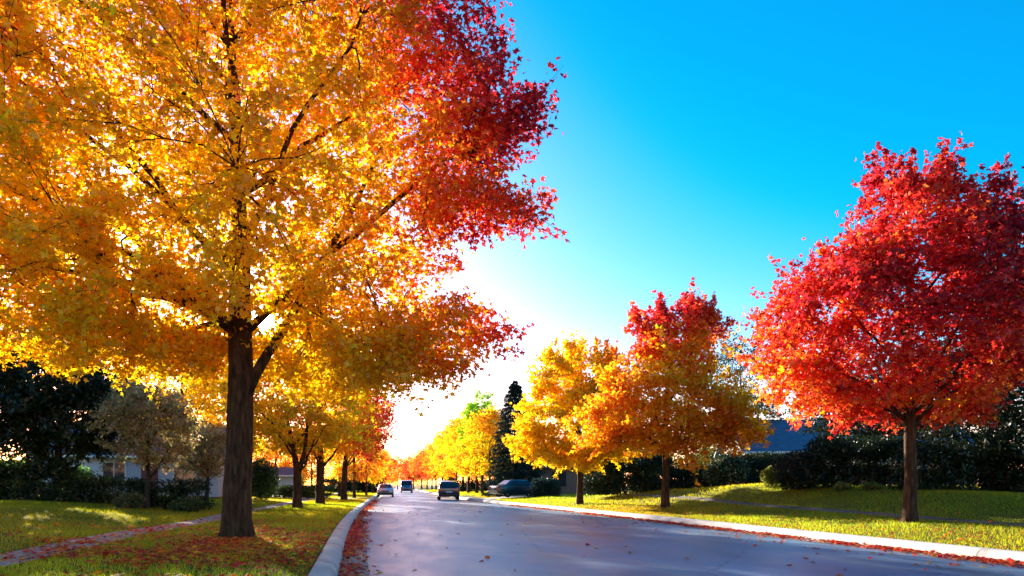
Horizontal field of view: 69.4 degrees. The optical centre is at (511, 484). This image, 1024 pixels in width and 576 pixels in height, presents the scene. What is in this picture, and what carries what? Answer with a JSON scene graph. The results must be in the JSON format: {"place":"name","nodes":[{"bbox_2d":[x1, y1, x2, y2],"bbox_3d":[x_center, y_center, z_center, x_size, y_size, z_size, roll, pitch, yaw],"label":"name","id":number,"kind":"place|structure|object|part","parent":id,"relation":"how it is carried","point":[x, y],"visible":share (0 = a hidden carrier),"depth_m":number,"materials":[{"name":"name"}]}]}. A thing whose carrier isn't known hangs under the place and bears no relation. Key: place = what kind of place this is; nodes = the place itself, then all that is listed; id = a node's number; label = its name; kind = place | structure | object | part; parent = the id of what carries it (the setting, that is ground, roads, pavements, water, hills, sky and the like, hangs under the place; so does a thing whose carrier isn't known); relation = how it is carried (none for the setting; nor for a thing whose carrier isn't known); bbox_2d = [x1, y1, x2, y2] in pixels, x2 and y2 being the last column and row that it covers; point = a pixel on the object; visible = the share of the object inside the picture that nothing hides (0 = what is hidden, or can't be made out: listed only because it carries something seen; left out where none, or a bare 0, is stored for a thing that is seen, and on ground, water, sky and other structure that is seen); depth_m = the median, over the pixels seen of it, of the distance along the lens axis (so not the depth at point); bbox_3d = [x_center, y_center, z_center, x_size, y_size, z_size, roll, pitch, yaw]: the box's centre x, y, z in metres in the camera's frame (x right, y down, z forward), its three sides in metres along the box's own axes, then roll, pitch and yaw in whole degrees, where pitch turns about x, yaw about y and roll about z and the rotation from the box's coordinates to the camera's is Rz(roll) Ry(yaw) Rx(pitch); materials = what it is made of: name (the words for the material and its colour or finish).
{"place":"outdoors","nodes":[
{"label":"outdoors","id":0,"kind":"place"},
{"bbox_2d":[0,493,337,566],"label":"sidewalk","id":1,"kind":"structure","parent":0,"point":[20,554],"depth_m":15.59,"materials":[{"name":"concrete"}]},
{"bbox_2d":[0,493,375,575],"bbox_3d":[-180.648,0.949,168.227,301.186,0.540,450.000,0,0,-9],"label":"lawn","id":2,"kind":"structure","parent":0,"point":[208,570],"depth_m":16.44,"materials":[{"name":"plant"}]},
{"bbox_2d":[1,457,30,495],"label":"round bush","id":3,"kind":"object","parent":2,"relation":"on","point":[13,463],"visible":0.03,"depth_m":35.75,"materials":[{"name":"green plant"}]},
{"bbox_2d":[0,457,84,501],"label":"hedge","id":4,"kind":"object","parent":2,"relation":"on","point":[34,471],"visible":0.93,"depth_m":30.52,"materials":[{"name":"green plant"}]},
{"bbox_2d":[52,465,96,496],"bbox_3d":[-21.217,-0.070,35.994,1.980,1.844,1.595,0,0,0],"label":"round bush","id":5,"kind":"object","parent":2,"relation":"on","point":[87,472],"visible":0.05,"depth_m":35.92,"materials":[{"name":"green plant"}]},
{"bbox_2d":[0,326,156,482],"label":"evergreen tree","id":6,"kind":"object","parent":2,"relation":"on","point":[37,412],"visible":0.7,"depth_m":30.37,"materials":[{"name":"green plant"}]},
{"bbox_2d":[49,473,124,503],"bbox_3d":[-17.681,0.179,31.010,2.735,1.371,1.511,0,0,0],"label":"hedge","id":7,"kind":"object","parent":2,"relation":"on","point":[81,490],"visible":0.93,"depth_m":30.63,"materials":[{"name":"green plant"}]},
{"bbox_2d":[111,491,146,508],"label":"round bush","id":8,"kind":"object","parent":2,"relation":"on","point":[129,500],"visible":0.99,"depth_m":28.96,"materials":[{"name":"green plant"}]},
{"bbox_2d":[40,425,225,496],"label":"house","id":9,"kind":"structure","parent":2,"relation":"on","point":[126,468],"depth_m":46.11,"materials":[{"name":"blue"}]},
{"bbox_2d":[69,462,100,477],"bbox_3d":[-26.508,-0.337,45.098,2.600,2.140,0.070,0,0,-17],"label":"garage door","id":10,"kind":"structure","parent":9,"relation":"in","point":[93,465],"depth_m":45.31,"materials":[{"name":"paint"}]},
{"bbox_2d":[102,461,125,482],"bbox_3d":[-24.590,-0.742,45.666,1.440,1.410,0.120,0,0,-17],"label":"window","id":11,"kind":"structure","parent":9,"relation":"in","point":[119,472],"depth_m":45.72,"materials":[{"name":"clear glass"}]},
{"bbox_2d":[141,464,157,495],"bbox_3d":[-22.685,-0.292,46.257,0.960,2.050,0.120,0,0,-17],"label":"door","id":12,"kind":"structure","parent":9,"relation":"in","point":[143,472],"depth_m":46.28,"materials":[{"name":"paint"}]},
{"bbox_2d":[173,463,195,483],"bbox_3d":[-20.769,-0.742,46.850,1.440,1.410,0.120,0,0,-17],"label":"window","id":13,"kind":"structure","parent":9,"relation":"in","point":[175,470],"depth_m":46.85,"materials":[{"name":"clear glass"}]},
{"bbox_2d":[78,371,206,508],"bbox_3d":[-14.709,-1.672,30.079,4.367,5.762,4.310,0,0,0],"label":"ornamental tree","id":14,"kind":"object","parent":2,"relation":"on","point":[162,416],"visible":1,"depth_m":29.42,"materials":[{"name":"green plant"}]},
{"bbox_2d":[109,476,217,510],"bbox_3d":[-14.575,0.373,31.010,4.207,1.498,1.573,0,0,0],"label":"hedge","id":15,"kind":"object","parent":2,"relation":"on","point":[174,490],"visible":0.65,"depth_m":30.70,"materials":[{"name":"green plant"}]},
{"bbox_2d":[0,509,338,575],"bbox_3d":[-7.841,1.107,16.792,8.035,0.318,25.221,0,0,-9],"label":"fallen leaves","id":16,"kind":"object","parent":2,"relation":"on","point":[196,542],"visible":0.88,"depth_m":13.09,"materials":[{"name":"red plant"}]},
{"bbox_2d":[166,496,203,511],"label":"round bush","id":17,"kind":"object","parent":2,"relation":"on","point":[190,504],"visible":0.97,"depth_m":29.75,"materials":[{"name":"green plant"}]},
{"bbox_2d":[107,312,263,433],"bbox_3d":[-21.854,-5.884,50.085,9.154,13.598,10.786,0,0,40],"label":"maple tree","id":18,"kind":"object","parent":2,"relation":"on","point":[209,407],"visible":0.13,"depth_m":49.32,"materials":[{"name":"orange plant"}]},
{"bbox_2d":[166,415,225,505],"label":"ornamental tree","id":19,"kind":"object","parent":2,"relation":"on","point":[206,457],"visible":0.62,"depth_m":36.47,"materials":[{"name":"green plant"}]},
{"bbox_2d":[168,334,283,454],"bbox_3d":[-21.823,-5.582,58.169,9.624,13.075,9.765,0,0,24],"label":"maple tree","id":20,"kind":"object","parent":2,"relation":"on","point":[215,418],"visible":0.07,"depth_m":56.90,"materials":[{"name":"orange plant"}]},
{"bbox_2d":[252,457,280,499],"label":"round bush","id":21,"kind":"object","parent":2,"relation":"on","point":[263,479],"visible":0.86,"depth_m":51.60,"materials":[{"name":"green plant"}]},
{"bbox_2d":[253,435,283,465],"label":"maple tree","id":22,"kind":"object","parent":2,"relation":"on","point":[269,456],"visible":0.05,"depth_m":91.82,"materials":[{"name":"orange plant"}]},
{"bbox_2d":[253,433,298,467],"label":"maple tree","id":23,"kind":"object","parent":2,"relation":"on","point":[285,463],"visible":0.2,"depth_m":77.36,"materials":[{"name":"orange plant"}]},
{"bbox_2d":[271,467,293,491],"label":"shed","id":24,"kind":"structure","parent":2,"relation":"on","point":[286,474],"depth_m":76.06,"materials":[{"name":"grey paint"}]},
{"bbox_2d":[0,0,569,537],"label":"maple tree","id":25,"kind":"object","parent":2,"relation":"on","point":[74,320],"visible":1,"depth_m":15.24,"materials":[{"name":"orange plant"}]},
{"bbox_2d":[267,449,310,466],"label":"maple tree","id":26,"kind":"object","parent":2,"relation":"on","point":[284,457],"visible":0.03,"depth_m":108.92,"materials":[{"name":"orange plant"}]},
{"bbox_2d":[209,316,375,507],"bbox_3d":[-10.985,-3.933,37.046,7.443,10.706,7.430,0,0,-39],"label":"maple tree","id":27,"kind":"object","parent":2,"relation":"on","point":[330,431],"visible":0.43,"depth_m":36.38,"materials":[{"name":"orange plant"}]},
{"bbox_2d":[252,483,335,498],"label":"hedge","id":28,"kind":"object","parent":2,"relation":"on","point":[284,491],"visible":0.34,"depth_m":59.61,"materials":[{"name":"green plant"}]},
{"bbox_2d":[289,426,330,491],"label":"maple tree","id":29,"kind":"object","parent":2,"relation":"on","point":[311,467],"visible":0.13,"depth_m":94.41,"materials":[{"name":"orange plant"}]},
{"bbox_2d":[260,328,390,503],"bbox_3d":[-11.507,-4.149,46.210,8.550,11.299,7.588,0,0,0],"label":"maple tree","id":30,"kind":"object","parent":2,"relation":"on","point":[319,457],"visible":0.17,"depth_m":45.77,"materials":[{"name":"orange plant"}]},
{"bbox_2d":[313,448,364,496],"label":"maple tree","id":31,"kind":"object","parent":2,"relation":"on","point":[336,473],"visible":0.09,"depth_m":71.86,"materials":[{"name":"yellow plant"}]},
{"bbox_2d":[324,476,385,492],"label":"hedge","id":32,"kind":"object","parent":2,"relation":"on","point":[360,486],"visible":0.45,"depth_m":109.39,"materials":[{"name":"green plant"}]},
{"bbox_2d":[307,389,403,499],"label":"maple tree","id":33,"kind":"object","parent":2,"relation":"on","point":[345,465],"visible":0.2,"depth_m":54.80,"materials":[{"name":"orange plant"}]},
{"bbox_2d":[326,442,388,497],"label":"maple tree","id":34,"kind":"object","parent":2,"relation":"on","point":[353,469],"visible":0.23,"depth_m":65.89,"materials":[{"name":"orange plant"}]},
{"bbox_2d":[349,443,390,494],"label":"maple tree","id":35,"kind":"object","parent":2,"relation":"on","point":[375,471],"visible":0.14,"depth_m":81.82,"materials":[{"name":"orange plant"}]},
{"bbox_2d":[362,449,392,492],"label":"maple tree","id":36,"kind":"object","parent":2,"relation":"on","point":[377,477],"visible":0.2,"depth_m":97.91,"materials":[{"name":"yellow plant"}]},
{"bbox_2d":[363,452,393,483],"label":"maple tree","id":37,"kind":"object","parent":2,"relation":"on","point":[387,474],"visible":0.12,"depth_m":114.90,"materials":[{"name":"orange plant"}]},
{"bbox_2d":[0,0,1023,484],"label":"sky","id":38,"kind":"structure","parent":0,"point":[704,140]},
{"bbox_2d":[0,482,1023,575],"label":"lawn","id":39,"kind":"structure","parent":0,"point":[829,502],"depth_m":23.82,"materials":[{"name":"green plant"}]},
{"bbox_2d":[403,451,415,488],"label":"maple tree","id":40,"kind":"object","parent":39,"relation":"on","point":[411,478],"visible":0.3,"depth_m":224.12,"materials":[{"name":"orange plant"}]},
{"bbox_2d":[407,447,428,488],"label":"maple tree","id":41,"kind":"object","parent":39,"relation":"on","point":[411,461],"visible":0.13,"depth_m":199.30,"materials":[{"name":"orange plant"}]},
{"bbox_2d":[412,449,430,488],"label":"maple tree","id":42,"kind":"object","parent":39,"relation":"on","point":[418,475],"visible":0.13,"depth_m":174.57,"materials":[{"name":"orange plant"}]},
{"bbox_2d":[413,445,439,489],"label":"maple tree","id":43,"kind":"object","parent":39,"relation":"on","point":[424,473],"visible":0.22,"depth_m":159.50,"materials":[{"name":"orange plant"}]},
{"bbox_2d":[418,439,440,489],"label":"maple tree","id":44,"kind":"object","parent":39,"relation":"on","point":[426,462],"visible":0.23,"depth_m":147.89,"materials":[{"name":"orange plant"}]},
{"bbox_2d":[424,433,451,480],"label":"maple tree","id":45,"kind":"object","parent":39,"relation":"on","point":[435,470],"visible":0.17,"depth_m":132.96,"materials":[{"name":"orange plant"}]},
{"bbox_2d":[427,420,460,480],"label":"maple tree","id":46,"kind":"object","parent":39,"relation":"on","point":[438,469],"visible":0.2,"depth_m":121.47,"materials":[{"name":"yellow plant"}]},
{"bbox_2d":[431,401,466,491],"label":"maple tree","id":47,"kind":"object","parent":39,"relation":"on","point":[441,448],"visible":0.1,"depth_m":103.78,"materials":[{"name":"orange plant"}]},
{"bbox_2d":[434,429,466,480],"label":"maple tree","id":48,"kind":"object","parent":39,"relation":"on","point":[447,470],"visible":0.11,"depth_m":111.51,"materials":[{"name":"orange plant"}]},
{"bbox_2d":[435,398,474,492],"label":"maple tree","id":49,"kind":"object","parent":39,"relation":"on","point":[453,425],"visible":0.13,"depth_m":91.07,"materials":[{"name":"yellow plant"}]},
{"bbox_2d":[449,408,491,492],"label":"maple tree","id":50,"kind":"object","parent":39,"relation":"on","point":[462,466],"visible":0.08,"depth_m":87.81,"materials":[{"name":"plant"}]},
{"bbox_2d":[453,389,499,492],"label":"maple tree","id":51,"kind":"object","parent":39,"relation":"on","point":[474,407],"visible":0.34,"depth_m":81.62,"materials":[{"name":"yellow plant"}]},
{"bbox_2d":[457,479,502,490],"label":"hedge","id":52,"kind":"object","parent":39,"relation":"on","point":[473,485],"visible":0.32,"depth_m":103.58,"materials":[{"name":"green plant"}]},
{"bbox_2d":[453,394,512,487],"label":"maple tree","id":53,"kind":"object","parent":39,"relation":"on","point":[482,427],"visible":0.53,"depth_m":75.39,"materials":[{"name":"yellow plant"}]},
{"bbox_2d":[478,380,546,496],"label":"conifer tree","id":54,"kind":"object","parent":39,"relation":"on","point":[513,396],"visible":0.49,"depth_m":67.26,"materials":[{"name":"green plant"}]},
{"bbox_2d":[530,477,561,496],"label":"hedge","id":55,"kind":"object","parent":39,"relation":"on","point":[550,485],"visible":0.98,"depth_m":57.38,"materials":[{"name":"green plant"}]},
{"bbox_2d":[522,449,619,493],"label":"house","id":56,"kind":"structure","parent":39,"relation":"on","point":[566,477],"depth_m":71.95,"materials":[{"name":"grey brick"}]},
{"bbox_2d":[552,472,565,485],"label":"window","id":57,"kind":"structure","parent":56,"relation":"in","point":[562,476],"depth_m":71.91,"materials":[{"name":"glass"}]},
{"bbox_2d":[501,329,644,504],"bbox_3d":[3.605,-3.677,41.769,8.054,10.029,7.240,0,0,-18],"label":"maple tree","id":58,"kind":"object","parent":39,"relation":"on","point":[538,444],"visible":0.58,"depth_m":40.70,"materials":[{"name":"yellow plant"}]},
{"bbox_2d":[575,450,677,495],"bbox_3d":[7.318,-0.803,46.949,6.685,3.108,3.082,0,0,0],"label":"hedge","id":59,"kind":"object","parent":39,"relation":"on","point":[635,480],"visible":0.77,"depth_m":46.26,"materials":[{"name":"green plant"}]},
{"bbox_2d":[564,276,775,507],"bbox_3d":[7.213,-3.986,33.605,8.509,10.467,7.723,0,0,35],"label":"maple tree","id":60,"kind":"object","parent":39,"relation":"on","point":[655,356],"visible":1,"depth_m":32.60,"materials":[{"name":"orange plant"}]},
{"bbox_2d":[669,465,722,488],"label":"hedge","id":61,"kind":"object","parent":39,"relation":"on","point":[685,478],"visible":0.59,"depth_m":46.49,"materials":[{"name":"green plant"}]},
{"bbox_2d":[701,453,751,486],"bbox_3d":[12.456,-0.785,42.976,3.004,2.246,2.319,0,0,0],"label":"variegated shrub","id":62,"kind":"object","parent":39,"relation":"on","point":[725,469],"visible":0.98,"depth_m":42.47,"materials":[{"name":"green plant"}]},
{"bbox_2d":[706,327,789,454],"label":"evergreen tree","id":63,"kind":"object","parent":39,"relation":"on","point":[762,405],"visible":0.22,"depth_m":55.30,"materials":[{"name":"green plant"}]},
{"bbox_2d":[734,450,781,484],"bbox_3d":[15.167,-0.884,46.020,3.433,2.577,2.206,0,0,0],"label":"hedge","id":64,"kind":"object","parent":39,"relation":"on","point":[759,464],"visible":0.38,"depth_m":45.47,"materials":[{"name":"green plant"}]},
{"bbox_2d":[759,464,780,486],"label":"shrub","id":65,"kind":"object","parent":39,"relation":"on","point":[766,477],"visible":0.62,"depth_m":33.85,"materials":[{"name":"green plant"}]},
{"bbox_2d":[565,487,1023,549],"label":"fallen leaves","id":66,"kind":"object","parent":39,"relation":"on","point":[826,522],"visible":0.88,"depth_m":20.67,"materials":[{"name":"red plant"}]},
{"bbox_2d":[769,448,832,490],"bbox_3d":[12.282,-0.638,31.527,2.439,1.864,2.244,0,0,0],"label":"round shrub","id":67,"kind":"object","parent":39,"relation":"on","point":[790,473],"visible":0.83,"depth_m":30.99,"materials":[{"name":"green plant"}]},
{"bbox_2d":[832,481,851,491],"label":"plant","id":68,"kind":"object","parent":39,"relation":"on","point":[842,486],"visible":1,"depth_m":28.86,"materials":[{"name":"green plant"}]},
{"bbox_2d":[714,417,975,482],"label":"house","id":69,"kind":"structure","parent":39,"relation":"on","point":[782,439],"depth_m":51.66,"materials":[{"name":"blue stone"}]},
{"bbox_2d":[802,433,903,488],"bbox_3d":[14.484,-0.986,31.009,4.790,2.377,2.281,0,0,0],"label":"hedge","id":70,"kind":"object","parent":39,"relation":"on","point":[874,451],"visible":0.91,"depth_m":30.45,"materials":[{"name":"green plant"}]},
{"bbox_2d":[860,481,884,489],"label":"plant","id":71,"kind":"object","parent":39,"relation":"on","point":[866,485],"visible":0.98,"depth_m":27.89,"materials":[{"name":"green plant"}]},
{"bbox_2d":[725,131,1023,522],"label":"maple tree","id":72,"kind":"object","parent":39,"relation":"on","point":[856,282],"visible":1,"depth_m":18.58,"materials":[{"name":"red plant"}]},
{"bbox_2d":[784,360,966,464],"bbox_3d":[17.778,-3.263,36.066,8.718,7.062,5.952,0,0,0],"label":"evergreen tree","id":73,"kind":"object","parent":39,"relation":"on","point":[868,431],"visible":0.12,"depth_m":35.57,"materials":[{"name":"green plant"}]},
{"bbox_2d":[877,319,1023,489],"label":"evergreen tree","id":74,"kind":"object","parent":39,"relation":"on","point":[1006,416],"visible":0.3,"depth_m":26.46,"materials":[{"name":"green plant"}]},
{"bbox_2d":[885,437,1023,491],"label":"hedge","id":75,"kind":"object","parent":39,"relation":"on","point":[951,463],"visible":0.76,"depth_m":25.93,"materials":[{"name":"green plant"}]},
{"bbox_2d":[989,427,1023,492],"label":"hedge","id":76,"kind":"object","parent":39,"relation":"on","point":[1014,483],"visible":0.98,"depth_m":25.37,"materials":[{"name":"green plant"}]},
{"bbox_2d":[479,495,560,499],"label":"driveway","id":77,"kind":"structure","parent":0,"point":[506,497],"depth_m":61.82,"materials":[{"name":"concrete"}]},
{"bbox_2d":[488,479,543,496],"bbox_3d":[0.524,0.281,60.500,4.700,1.450,2.200,0,0,-27],"label":"parked car","id":78,"kind":"object","parent":77,"relation":"on","point":[507,488],"visible":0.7,"depth_m":59.52,"materials":[{"name":"teal paint"}]},
{"bbox_3d":[0.811,-0.139,59.778,2.250,0.350,0.217,0,0,-27],"label":"side window","id":79,"kind":"part","parent":78,"relation":"part of","materials":[{"name":"black glass"}]},
{"bbox_2d":[365,487,1023,575],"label":"road","id":80,"kind":"structure","parent":0,"point":[536,544],"depth_m":15.00,"materials":[{"name":"grey asphalt"}]},
{"bbox_2d":[308,494,376,575],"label":"kerb","id":81,"kind":"structure","parent":80,"relation":"on","point":[328,561],"depth_m":13.87,"materials":[{"name":"concrete"}]},
{"bbox_2d":[339,495,382,575],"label":"gutter","id":82,"kind":"object","parent":80,"relation":"on","point":[354,560],"visible":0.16,"depth_m":13.38,"materials":[{"name":"concrete"}]},
{"bbox_2d":[338,499,382,575],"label":"fallen leaves","id":83,"kind":"object","parent":82,"relation":"on","point":[352,536],"visible":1,"depth_m":16.47,"materials":[{"name":"red plant"}]},
{"bbox_2d":[375,484,395,496],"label":"parked car","id":84,"kind":"object","parent":80,"relation":"on","point":[385,489],"visible":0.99,"depth_m":80.20,"materials":[{"name":"silver metal"}]},
{"bbox_2d":[399,480,413,492],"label":"delivery van","id":85,"kind":"object","parent":80,"relation":"on","point":[406,485],"visible":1,"depth_m":120.01,"materials":[{"name":"blue paint"}]},
{"bbox_2d":[435,481,459,499],"bbox_3d":[-5.714,0.480,66.000,2.260,1.700,4.700,0,0,-7],"label":"hatchback car","id":86,"kind":"object","parent":80,"relation":"on","point":[448,488],"visible":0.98,"depth_m":63.79,"materials":[{"name":"blue paint"}]},
{"bbox_3d":[-5.441,-0.015,63.842,1.560,0.400,0.190,0,0,-7],"label":"rear window","id":87,"kind":"part","parent":86,"relation":"part of","materials":[{"name":"black glass"}]},
{"bbox_2d":[362,503,1020,575],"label":"fallen leaves","id":88,"kind":"object","parent":80,"relation":"on","point":[488,557],"visible":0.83,"depth_m":15.91,"materials":[{"name":"red plant"}]},
{"bbox_2d":[415,489,1023,562],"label":"kerb","id":89,"kind":"structure","parent":80,"relation":"on","point":[970,551],"depth_m":17.85,"materials":[{"name":"concrete"}]},
{"bbox_2d":[416,490,1022,566],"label":"gutter","id":90,"kind":"object","parent":80,"relation":"on","point":[979,560],"visible":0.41,"depth_m":18.25,"materials":[{"name":"concrete"}]},
{"bbox_2d":[505,504,1023,566],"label":"fallen leaves","id":91,"kind":"object","parent":90,"relation":"on","point":[1009,561],"visible":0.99,"depth_m":16.48,"materials":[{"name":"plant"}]},
{"bbox_2d":[623,494,1023,525],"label":"sidewalk","id":92,"kind":"structure","parent":0,"point":[804,508],"depth_m":25.76,"materials":[{"name":"grey concrete"}]},
{"label":"ground","id":93,"kind":"structure","parent":0,"visible":0},
{"bbox_2d":[0,443,314,484],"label":"woods","id":94,"kind":"object","parent":93,"relation":"on","point":[302,481],"visible":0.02,"depth_m":96.65,"materials":[{"name":"green plant"}]},
{"bbox_2d":[382,455,397,483],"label":"maple tree","id":95,"kind":"object","parent":93,"relation":"on","point":[390,469],"visible":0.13,"depth_m":140.15,"materials":[{"name":"orange plant"}]},
{"bbox_2d":[302,469,484,487],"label":"woods","id":96,"kind":"object","parent":93,"relation":"on","point":[452,479],"visible":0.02,"depth_m":296.92,"materials":[{"name":"orange plant"}]},
{"bbox_2d":[387,451,402,483],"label":"maple tree","id":97,"kind":"object","parent":93,"relation":"on","point":[395,476],"visible":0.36,"depth_m":189.74,"materials":[{"name":"orange plant"}]},
{"bbox_2d":[388,455,408,488],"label":"maple tree","id":98,"kind":"object","parent":93,"relation":"on","point":[403,473],"visible":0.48,"depth_m":214.84,"materials":[{"name":"orange plant"}]},
{"bbox_2d":[398,456,412,482],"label":"maple tree","id":99,"kind":"object","parent":93,"relation":"on","point":[404,459],"visible":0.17,"depth_m":234.42,"materials":[{"name":"orange plant"}]},
{"bbox_2d":[480,407,983,479],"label":"woods","id":100,"kind":"object","parent":93,"relation":"on","point":[710,456],"visible":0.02,"depth_m":103.97,"materials":[{"name":"green plant"}]}
]}

